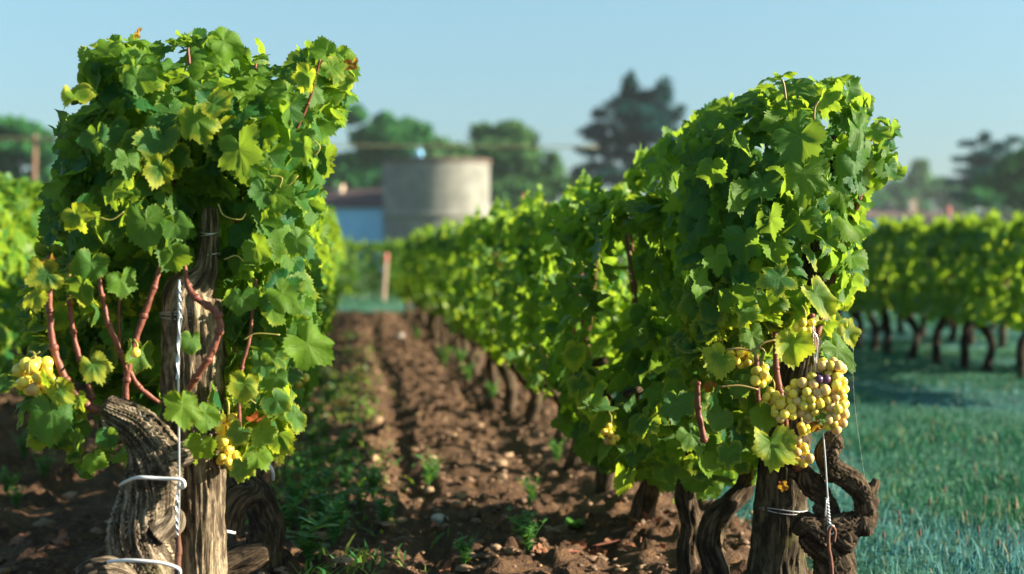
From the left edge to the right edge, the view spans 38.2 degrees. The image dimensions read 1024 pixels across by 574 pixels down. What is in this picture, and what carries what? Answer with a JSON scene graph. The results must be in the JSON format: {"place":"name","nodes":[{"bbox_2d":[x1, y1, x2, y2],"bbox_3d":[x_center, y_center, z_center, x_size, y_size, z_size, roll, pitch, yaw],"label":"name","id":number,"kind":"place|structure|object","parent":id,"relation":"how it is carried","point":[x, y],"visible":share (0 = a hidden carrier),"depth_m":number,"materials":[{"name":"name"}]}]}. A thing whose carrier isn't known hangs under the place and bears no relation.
{"place":"outdoors","nodes":[
{"label":"outdoors","id":0,"kind":"place"},
{"bbox_2d":[324,185,384,269],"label":"white house","id":1,"kind":"structure","parent":0,"point":[358,212],"depth_m":116.27,"materials":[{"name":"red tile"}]},
{"bbox_2d":[337,291,411,311],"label":"headland grass ground","id":2,"kind":"structure","parent":0,"point":[366,294],"depth_m":23.59,"materials":[{"name":"plant"}]},
{"bbox_2d":[342,235,361,296],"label":"grape vine","id":3,"kind":"object","parent":2,"relation":"on","point":[349,290],"visible":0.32,"depth_m":26.02,"materials":[{"name":"green plant"}]},
{"bbox_2d":[347,235,393,298],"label":"grape vine","id":4,"kind":"object","parent":2,"relation":"on","point":[376,249],"visible":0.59,"depth_m":26.34,"materials":[{"name":"green plant"}]},
{"bbox_2d":[381,253,388,301],"bbox_3d":[-2.146,-0.112,24.916,0.142,0.920,0.095,0,1,-6],"label":"marker stake","id":5,"kind":"object","parent":2,"relation":"on","point":[384,275],"visible":0.88,"depth_m":24.88,"materials":[{"name":"brown wood"}]},
{"bbox_2d":[337,296,600,312],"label":"headland grass","id":6,"kind":"structure","parent":2,"relation":"on","point":[352,300],"depth_m":22.77,"materials":[{"name":"plant"}]},
{"bbox_2d":[0,310,811,573],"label":"ploughed soil ground","id":7,"kind":"structure","parent":0,"point":[35,551],"depth_m":4.51,"materials":[{"name":"soil"}]},
{"bbox_2d":[0,201,19,375],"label":"grape vine","id":8,"kind":"object","parent":7,"relation":"on","point":[9,335],"visible":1,"depth_m":5.30,"materials":[{"name":"green plant"}]},
{"bbox_2d":[0,465,23,497],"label":"weed","id":9,"kind":"object","parent":7,"relation":"on","point":[6,487],"visible":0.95,"depth_m":4.44,"materials":[{"name":"green plant"}]},
{"bbox_2d":[10,430,30,459],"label":"weed","id":10,"kind":"object","parent":7,"relation":"on","point":[23,448],"visible":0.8,"depth_m":5.20,"materials":[{"name":"green plant"}]},
{"bbox_2d":[0,172,43,355],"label":"grape vine","id":11,"kind":"object","parent":7,"relation":"on","point":[17,200],"visible":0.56,"depth_m":5.71,"materials":[{"name":"green plant"}]},
{"bbox_2d":[31,452,57,477],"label":"weed","id":12,"kind":"object","parent":7,"relation":"on","point":[43,470],"visible":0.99,"depth_m":4.74,"materials":[{"name":"green plant"}]},
{"bbox_2d":[1,176,89,355],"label":"grape vine","id":13,"kind":"object","parent":7,"relation":"on","point":[5,276],"visible":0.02,"depth_m":6.64,"materials":[{"name":"green plant"}]},
{"bbox_2d":[0,26,360,573],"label":"grape vine","id":14,"kind":"object","parent":7,"relation":"on","point":[134,186],"visible":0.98,"depth_m":2.57,"materials":[{"name":"green plant"}]},
{"bbox_2d":[106,559,181,573],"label":"plastic tie","id":15,"kind":"object","parent":14,"relation":"attached to","point":[147,561],"visible":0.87,"depth_m":2.43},
{"bbox_2d":[118,476,185,489],"bbox_3d":[-0.626,0.329,2.483,0.197,0.039,0.060,1,1,41],"label":"plastic tie","id":16,"kind":"object","parent":14,"relation":"attached to","point":[183,481],"visible":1,"depth_m":2.44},
{"bbox_2d":[174,280,182,573],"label":"anchor wire","id":17,"kind":"object","parent":14,"relation":"attached to","point":[177,557],"visible":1,"depth_m":2.44,"materials":[{"name":"metal"}]},
{"bbox_2d":[159,206,227,573],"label":"wooden post","id":18,"kind":"object","parent":7,"relation":"on","point":[203,534],"visible":0.78,"depth_m":2.60,"materials":[{"name":"wood"}]},
{"bbox_2d":[123,38,340,573],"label":"grape vine","id":19,"kind":"object","parent":7,"relation":"on","point":[253,498],"visible":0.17,"depth_m":3.06,"materials":[{"name":"green plant"}]},
{"bbox_2d":[213,253,331,482],"bbox_3d":[-0.778,0.141,4.545,0.446,1.114,0.935,0,1,-6],"label":"grape vine","id":20,"kind":"object","parent":7,"relation":"on","point":[267,477],"depth_m":4.53,"materials":[{"name":"green plant"}]},
{"bbox_2d":[224,286,326,407],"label":"grape vine","id":21,"kind":"object","parent":7,"relation":"on","point":[312,382],"visible":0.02,"depth_m":3.85,"materials":[{"name":"green plant"}]},
{"bbox_2d":[275,460,302,489],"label":"weed","id":22,"kind":"object","parent":7,"relation":"on","point":[285,478],"visible":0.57,"depth_m":4.34,"materials":[{"name":"green plant"}]},
{"bbox_2d":[276,490,302,529],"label":"weed","id":23,"kind":"object","parent":7,"relation":"on","point":[289,521],"visible":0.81,"depth_m":3.79,"materials":[{"name":"green plant"}]},
{"bbox_2d":[281,471,310,502],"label":"weed","id":24,"kind":"object","parent":7,"relation":"on","point":[290,484],"visible":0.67,"depth_m":4.02,"materials":[{"name":"green plant"}]},
{"bbox_2d":[279,487,324,530],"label":"weed","id":25,"kind":"object","parent":7,"relation":"on","point":[306,513],"visible":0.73,"depth_m":3.80,"materials":[{"name":"green plant"}]},
{"bbox_2d":[294,458,322,490],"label":"weed","id":26,"kind":"object","parent":7,"relation":"on","point":[311,465],"visible":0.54,"depth_m":4.38,"materials":[{"name":"green plant"}]},
{"bbox_2d":[286,516,339,563],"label":"weed","id":27,"kind":"object","parent":7,"relation":"on","point":[304,545],"visible":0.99,"depth_m":3.36,"materials":[{"name":"green plant"}]},
{"bbox_2d":[302,416,325,446],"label":"weed","id":28,"kind":"object","parent":7,"relation":"on","point":[313,437],"visible":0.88,"depth_m":5.42,"materials":[{"name":"green plant"}]},
{"bbox_2d":[307,439,326,466],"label":"weed","id":29,"kind":"object","parent":7,"relation":"on","point":[316,455],"visible":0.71,"depth_m":4.83,"materials":[{"name":"green plant"}]},
{"bbox_2d":[300,462,335,504],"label":"weed","id":30,"kind":"object","parent":7,"relation":"on","point":[318,482],"visible":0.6,"depth_m":4.22,"materials":[{"name":"green plant"}]},
{"bbox_2d":[302,478,338,519],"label":"weed","id":31,"kind":"object","parent":7,"relation":"on","point":[319,507],"visible":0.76,"depth_m":3.91,"materials":[{"name":"green plant"}]},
{"bbox_2d":[314,414,335,443],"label":"weed","id":32,"kind":"object","parent":7,"relation":"on","point":[326,424],"visible":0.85,"depth_m":5.65,"materials":[{"name":"green plant"}]},
{"bbox_2d":[320,210,336,335],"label":"grape vine","id":33,"kind":"object","parent":7,"relation":"on","point":[330,272],"visible":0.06,"depth_m":6.28,"materials":[{"name":"green plant"}]},
{"bbox_2d":[318,436,342,469],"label":"weed","id":34,"kind":"object","parent":7,"relation":"on","point":[330,455],"visible":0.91,"depth_m":4.83,"materials":[{"name":"green plant"}]},
{"bbox_2d":[326,204,344,317],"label":"grape vine","id":35,"kind":"object","parent":7,"relation":"on","point":[337,242],"visible":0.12,"depth_m":9.44,"materials":[{"name":"green plant"}]},
{"bbox_2d":[319,491,354,531],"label":"weed","id":36,"kind":"object","parent":7,"relation":"on","point":[339,513],"visible":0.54,"depth_m":3.79,"materials":[{"name":"green plant"}]},
{"bbox_2d":[316,497,360,547],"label":"weed","id":37,"kind":"object","parent":7,"relation":"on","point":[332,530],"visible":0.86,"depth_m":3.64,"materials":[{"name":"green plant"}]},
{"bbox_2d":[336,427,355,454],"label":"weed","id":38,"kind":"object","parent":7,"relation":"on","point":[345,442],"visible":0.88,"depth_m":5.32,"materials":[{"name":"green plant"}]},
{"bbox_2d":[334,460,358,486],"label":"weed","id":39,"kind":"object","parent":7,"relation":"on","point":[342,474],"visible":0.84,"depth_m":4.44,"materials":[{"name":"green plant"}]},
{"bbox_2d":[244,331,449,573],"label":"fine weeds","id":40,"kind":"object","parent":7,"relation":"on","point":[364,556],"visible":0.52,"depth_m":5.20,"materials":[{"name":"green plant"}]},
{"bbox_2d":[342,458,379,494],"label":"weed","id":41,"kind":"object","parent":7,"relation":"on","point":[359,480],"visible":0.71,"depth_m":4.33,"materials":[{"name":"green plant"}]},
{"bbox_2d":[348,481,375,514],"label":"weed","id":42,"kind":"object","parent":7,"relation":"on","point":[358,498],"visible":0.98,"depth_m":4.04,"materials":[{"name":"green plant"}]},
{"bbox_2d":[361,464,389,498],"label":"weed","id":43,"kind":"object","parent":7,"relation":"on","point":[373,477],"visible":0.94,"depth_m":4.17,"materials":[{"name":"green plant"}]},
{"bbox_2d":[369,486,407,521],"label":"weed","id":44,"kind":"object","parent":7,"relation":"on","point":[383,513],"visible":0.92,"depth_m":3.81,"materials":[{"name":"green plant"}]},
{"bbox_2d":[388,239,410,311],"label":"grape vine","id":45,"kind":"object","parent":7,"relation":"on","point":[394,245],"visible":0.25,"depth_m":19.59,"materials":[{"name":"green plant"}]},
{"bbox_2d":[392,244,410,313],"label":"grape vine","id":46,"kind":"object","parent":7,"relation":"on","point":[395,287],"visible":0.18,"depth_m":18.72,"materials":[{"name":"green plant"}]},
{"bbox_2d":[0,309,811,573],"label":"gravel and clods","id":47,"kind":"structure","parent":7,"relation":"on","point":[461,568],"depth_m":4.73,"materials":[{"name":"soil"}]},
{"bbox_2d":[394,246,424,319],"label":"grape vine","id":48,"kind":"object","parent":7,"relation":"on","point":[397,271],"visible":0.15,"depth_m":16.64,"materials":[{"name":"green plant"}]},
{"bbox_2d":[398,237,426,324],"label":"grape vine","id":49,"kind":"object","parent":7,"relation":"on","point":[403,294],"visible":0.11,"depth_m":15.84,"materials":[{"name":"green plant"}]},
{"bbox_2d":[402,228,429,329],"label":"grape vine","id":50,"kind":"object","parent":7,"relation":"on","point":[406,275],"visible":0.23,"depth_m":14.55,"materials":[{"name":"green plant"}]},
{"bbox_2d":[401,226,433,325],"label":"grape vine","id":51,"kind":"object","parent":7,"relation":"on","point":[422,311],"visible":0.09,"depth_m":15.08,"materials":[{"name":"green plant"}]},
{"bbox_2d":[410,225,439,340],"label":"grape vine","id":52,"kind":"object","parent":7,"relation":"on","point":[417,249],"visible":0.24,"depth_m":12.73,"materials":[{"name":"green plant"}]},
{"bbox_2d":[409,224,441,332],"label":"grape vine","id":53,"kind":"object","parent":7,"relation":"on","point":[438,326],"visible":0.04,"depth_m":13.28,"materials":[{"name":"green plant"}]},
{"bbox_2d":[414,448,443,486],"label":"weed","id":54,"kind":"object","parent":7,"relation":"on","point":[428,473],"visible":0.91,"depth_m":4.66,"materials":[{"name":"green plant"}]},
{"bbox_2d":[412,224,446,344],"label":"grape vine","id":55,"kind":"object","parent":7,"relation":"on","point":[418,278],"visible":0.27,"depth_m":12.10,"materials":[{"name":"green plant"}]},
{"bbox_2d":[424,220,461,344],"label":"grape vine","id":56,"kind":"object","parent":7,"relation":"on","point":[426,286],"visible":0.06,"depth_m":11.57,"materials":[{"name":"green plant"}]},
{"bbox_2d":[424,217,465,350],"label":"grape vine","id":57,"kind":"object","parent":7,"relation":"on","point":[430,256],"visible":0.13,"depth_m":10.93,"materials":[{"name":"green plant"}]},
{"bbox_2d":[427,217,489,358],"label":"grape vine","id":58,"kind":"object","parent":7,"relation":"on","point":[441,240],"visible":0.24,"depth_m":10.27,"materials":[{"name":"green plant"}]},
{"bbox_2d":[452,531,478,563],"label":"weed","id":59,"kind":"object","parent":7,"relation":"on","point":[466,547],"visible":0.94,"depth_m":3.49,"materials":[{"name":"green plant"}]},
{"bbox_2d":[437,217,494,363],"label":"grape vine","id":60,"kind":"object","parent":7,"relation":"on","point":[463,342],"visible":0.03,"depth_m":9.79,"materials":[{"name":"green plant"}]},
{"bbox_2d":[440,214,504,377],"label":"grape vine","id":61,"kind":"object","parent":7,"relation":"on","point":[449,260],"visible":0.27,"depth_m":8.53,"materials":[{"name":"green plant"}]},
{"bbox_2d":[443,216,503,368],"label":"grape vine","id":62,"kind":"object","parent":7,"relation":"on","point":[479,355],"visible":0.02,"depth_m":9.15,"materials":[{"name":"green plant"}]},
{"bbox_2d":[446,205,510,386],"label":"grape vine","id":63,"kind":"object","parent":7,"relation":"on","point":[452,301],"visible":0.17,"depth_m":7.93,"materials":[{"name":"green plant"}]},
{"bbox_2d":[454,206,534,399],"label":"grape vine","id":64,"kind":"object","parent":7,"relation":"on","point":[491,368],"visible":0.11,"depth_m":7.34,"materials":[{"name":"green plant"}]},
{"bbox_2d":[462,195,534,412],"bbox_3d":[-0.021,0.114,6.781,0.430,1.077,0.945,0,1,-6],"label":"grape vine","id":65,"kind":"object","parent":7,"relation":"on","point":[474,302],"visible":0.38,"depth_m":6.69,"materials":[{"name":"green plant"}]},
{"bbox_2d":[506,503,530,534],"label":"weed","id":66,"kind":"object","parent":7,"relation":"on","point":[522,517],"visible":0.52,"depth_m":3.77,"materials":[{"name":"green plant"}]},
{"bbox_2d":[471,199,580,424],"bbox_3d":[0.063,0.143,6.241,0.436,1.046,0.914,0,1,-6],"label":"grape vine","id":67,"kind":"object","parent":7,"relation":"on","point":[487,274],"visible":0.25,"depth_m":6.19,"materials":[{"name":"green plant"}]},
{"bbox_2d":[509,509,547,554],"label":"weed","id":68,"kind":"object","parent":7,"relation":"on","point":[529,530],"visible":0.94,"depth_m":3.50,"materials":[{"name":"green plant"}]},
{"bbox_2d":[517,473,541,501],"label":"weed","id":69,"kind":"object","parent":7,"relation":"on","point":[530,488],"visible":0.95,"depth_m":4.35,"materials":[{"name":"green plant"}]},
{"bbox_2d":[489,184,630,442],"bbox_3d":[0.165,0.147,5.526,0.466,1.054,0.958,0,1,-6],"label":"grape vine","id":70,"kind":"object","parent":7,"relation":"on","point":[513,237],"visible":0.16,"depth_m":5.52,"materials":[{"name":"green plant"}]},
{"bbox_2d":[495,189,641,470],"bbox_3d":[0.195,0.170,4.944,0.464,1.032,0.925,0,1,-6],"label":"grape vine","id":71,"kind":"object","parent":7,"relation":"on","point":[520,354],"visible":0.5,"depth_m":4.90,"materials":[{"name":"green plant"}]},
{"bbox_2d":[529,167,644,493],"bbox_3d":[0.266,0.168,4.387,0.444,1.056,0.975,0,1,-6],"label":"grape vine","id":72,"kind":"object","parent":7,"relation":"on","point":[556,323],"visible":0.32,"depth_m":4.27,"materials":[{"name":"green plant"}]},
{"bbox_2d":[536,175,663,521],"bbox_3d":[0.317,0.202,3.843,0.444,1.012,0.930,0,1,-6],"label":"grape vine","id":73,"kind":"object","parent":7,"relation":"on","point":[609,215],"visible":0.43,"depth_m":3.76,"materials":[{"name":"green plant"}]},
{"bbox_2d":[550,126,771,573],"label":"grape vine","id":74,"kind":"object","parent":7,"relation":"on","point":[701,539],"visible":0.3,"depth_m":3.59,"materials":[{"name":"green plant"}]},
{"bbox_2d":[597,71,907,573],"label":"grape vine","id":75,"kind":"object","parent":7,"relation":"on","point":[739,295],"visible":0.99,"depth_m":2.96,"materials":[{"name":"green plant"}]},
{"bbox_2d":[745,135,837,573],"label":"wooden post","id":76,"kind":"object","parent":7,"relation":"on","point":[775,547],"visible":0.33,"depth_m":3.08,"materials":[{"name":"wood"}]},
{"bbox_2d":[812,326,836,573],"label":"anchor wire","id":77,"kind":"object","parent":76,"relation":"attached to","point":[829,528],"visible":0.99,"depth_m":2.87,"materials":[{"name":"metal"}]},
{"bbox_2d":[381,150,491,269],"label":"round stone tower","id":78,"kind":"structure","parent":0,"point":[419,191],"depth_m":110.35,"materials":[{"name":"grey stone"}]},
{"bbox_2d":[344,261,628,315],"bbox_3d":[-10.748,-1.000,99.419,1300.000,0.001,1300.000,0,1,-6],"label":"field ground","id":79,"kind":"structure","parent":0,"point":[358,283],"depth_m":54.30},
{"bbox_2d":[0,113,57,182],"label":"broadleaf tree","id":80,"kind":"object","parent":79,"relation":"on","point":[14,153],"visible":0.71,"depth_m":124.72,"materials":[{"name":"green plant"}]},
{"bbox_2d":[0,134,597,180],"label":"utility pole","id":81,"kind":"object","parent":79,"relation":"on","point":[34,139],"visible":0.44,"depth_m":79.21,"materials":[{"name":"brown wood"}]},
{"bbox_2d":[322,101,435,188],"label":"broadleaf tree","id":82,"kind":"object","parent":79,"relation":"on","point":[360,168],"visible":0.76,"depth_m":147.82,"materials":[{"name":"green plant"}]},
{"bbox_2d":[415,135,477,157],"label":"broadleaf tree","id":83,"kind":"object","parent":79,"relation":"on","point":[464,152],"visible":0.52,"depth_m":163.22,"materials":[{"name":"green plant"}]},
{"bbox_2d":[465,118,561,209],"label":"broadleaf tree","id":84,"kind":"object","parent":79,"relation":"on","point":[528,167],"visible":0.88,"depth_m":148.84,"materials":[{"name":"green plant"}]},
{"bbox_2d":[542,150,575,201],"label":"broadleaf tree","id":85,"kind":"object","parent":79,"relation":"on","point":[553,158],"visible":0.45,"depth_m":161.04,"materials":[{"name":"green plant"}]},
{"bbox_2d":[564,68,687,188],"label":"cedar","id":86,"kind":"object","parent":79,"relation":"on","point":[637,122],"visible":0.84,"depth_m":151.12,"materials":[{"name":"green plant"}]},
{"bbox_2d":[866,186,897,206],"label":"broadleaf tree","id":87,"kind":"object","parent":79,"relation":"on","point":[879,198],"visible":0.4,"depth_m":317.08,"materials":[{"name":"green plant"}]},
{"bbox_2d":[866,201,914,226],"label":"farmhouse","id":88,"kind":"object","parent":79,"relation":"on","point":[874,213],"visible":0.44,"depth_m":122.99,"materials":[{"name":"beige tile"}]},
{"bbox_2d":[881,178,921,210],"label":"broadleaf tree","id":89,"kind":"object","parent":79,"relation":"on","point":[896,189],"visible":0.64,"depth_m":323.39,"materials":[{"name":"green plant"}]},
{"bbox_2d":[902,157,931,210],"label":"broadleaf tree","id":90,"kind":"object","parent":79,"relation":"on","point":[917,177],"visible":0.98,"depth_m":309.39,"materials":[{"name":"green plant"}]},
{"bbox_2d":[905,199,967,224],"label":"outbuilding","id":91,"kind":"structure","parent":79,"relation":"on","point":[928,216],"depth_m":130.53,"materials":[{"name":"beige tile"}]},
{"bbox_2d":[919,175,961,210],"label":"broadleaf tree","id":92,"kind":"object","parent":79,"relation":"on","point":[937,190],"visible":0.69,"depth_m":332.90,"materials":[{"name":"green plant"}]},
{"bbox_2d":[935,186,973,213],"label":"broadleaf tree","id":93,"kind":"object","parent":79,"relation":"on","point":[953,205],"visible":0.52,"depth_m":342.18,"materials":[{"name":"green plant"}]},
{"bbox_2d":[940,129,1023,219],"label":"conifer","id":94,"kind":"object","parent":79,"relation":"on","point":[982,161],"visible":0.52,"depth_m":145.02,"materials":[{"name":"plant"}]},
{"bbox_2d":[959,140,1023,217],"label":"broadleaf tree","id":95,"kind":"object","parent":79,"relation":"on","point":[1004,187],"visible":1,"depth_m":124.22,"materials":[{"name":"green plant"}]},
{"bbox_2d":[966,204,1021,222],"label":"broadleaf tree","id":96,"kind":"object","parent":79,"relation":"on","point":[1003,216],"visible":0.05,"depth_m":442.98,"materials":[{"name":"green plant"}]},
{"bbox_2d":[0,0,1023,260],"label":"sky","id":97,"kind":"structure","parent":0,"point":[949,71],"materials":[{"name":"blue"}]},
{"bbox_2d":[529,307,1023,573],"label":"grass verge ground","id":98,"kind":"structure","parent":0,"point":[915,506],"depth_m":5.58,"materials":[{"name":"plant"}]},
{"bbox_2d":[838,242,889,348],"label":"grape vine","id":99,"kind":"object","parent":98,"relation":"on","point":[855,315],"visible":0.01,"depth_m":11.77,"materials":[{"name":"brown plant"}]},
{"bbox_2d":[852,227,914,351],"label":"grape vine","id":100,"kind":"object","parent":98,"relation":"on","point":[873,322],"visible":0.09,"depth_m":11.29,"materials":[{"name":"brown plant"}]},
{"bbox_2d":[853,215,918,354],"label":"grape vine","id":101,"kind":"object","parent":98,"relation":"on","point":[873,245],"visible":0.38,"depth_m":10.77,"materials":[{"name":"green plant"}]},
{"bbox_2d":[865,212,949,359],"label":"grape vine","id":102,"kind":"object","parent":98,"relation":"on","point":[904,278],"visible":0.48,"depth_m":10.54,"materials":[{"name":"green plant"}]},
{"bbox_2d":[886,215,981,364],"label":"grape vine","id":103,"kind":"object","parent":98,"relation":"on","point":[929,242],"visible":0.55,"depth_m":10.01,"materials":[{"name":"green plant"}]},
{"bbox_2d":[912,212,1016,368],"bbox_3d":[2.942,0.059,9.630,0.439,1.091,0.891,0,1,-6],"label":"grape vine","id":104,"kind":"object","parent":98,"relation":"on","point":[955,280],"visible":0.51,"depth_m":9.56,"materials":[{"name":"green plant"}]},
{"bbox_2d":[929,208,1023,371],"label":"grape vine","id":105,"kind":"object","parent":98,"relation":"on","point":[983,238],"visible":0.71,"depth_m":9.29,"materials":[{"name":"green plant"}]},
{"bbox_2d":[959,243,1005,347],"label":"grape vine","id":106,"kind":"object","parent":98,"relation":"on","point":[1001,335],"visible":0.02,"depth_m":11.68,"materials":[{"name":"brown plant"}]},
{"bbox_2d":[962,217,1023,378],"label":"grape vine","id":107,"kind":"object","parent":98,"relation":"on","point":[1016,285],"visible":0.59,"depth_m":8.81,"materials":[{"name":"green plant"}]},
{"bbox_2d":[986,210,1023,327],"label":"grape vine","id":108,"kind":"object","parent":98,"relation":"on","point":[1009,313],"visible":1,"depth_m":8.61,"materials":[{"name":"green plant"}]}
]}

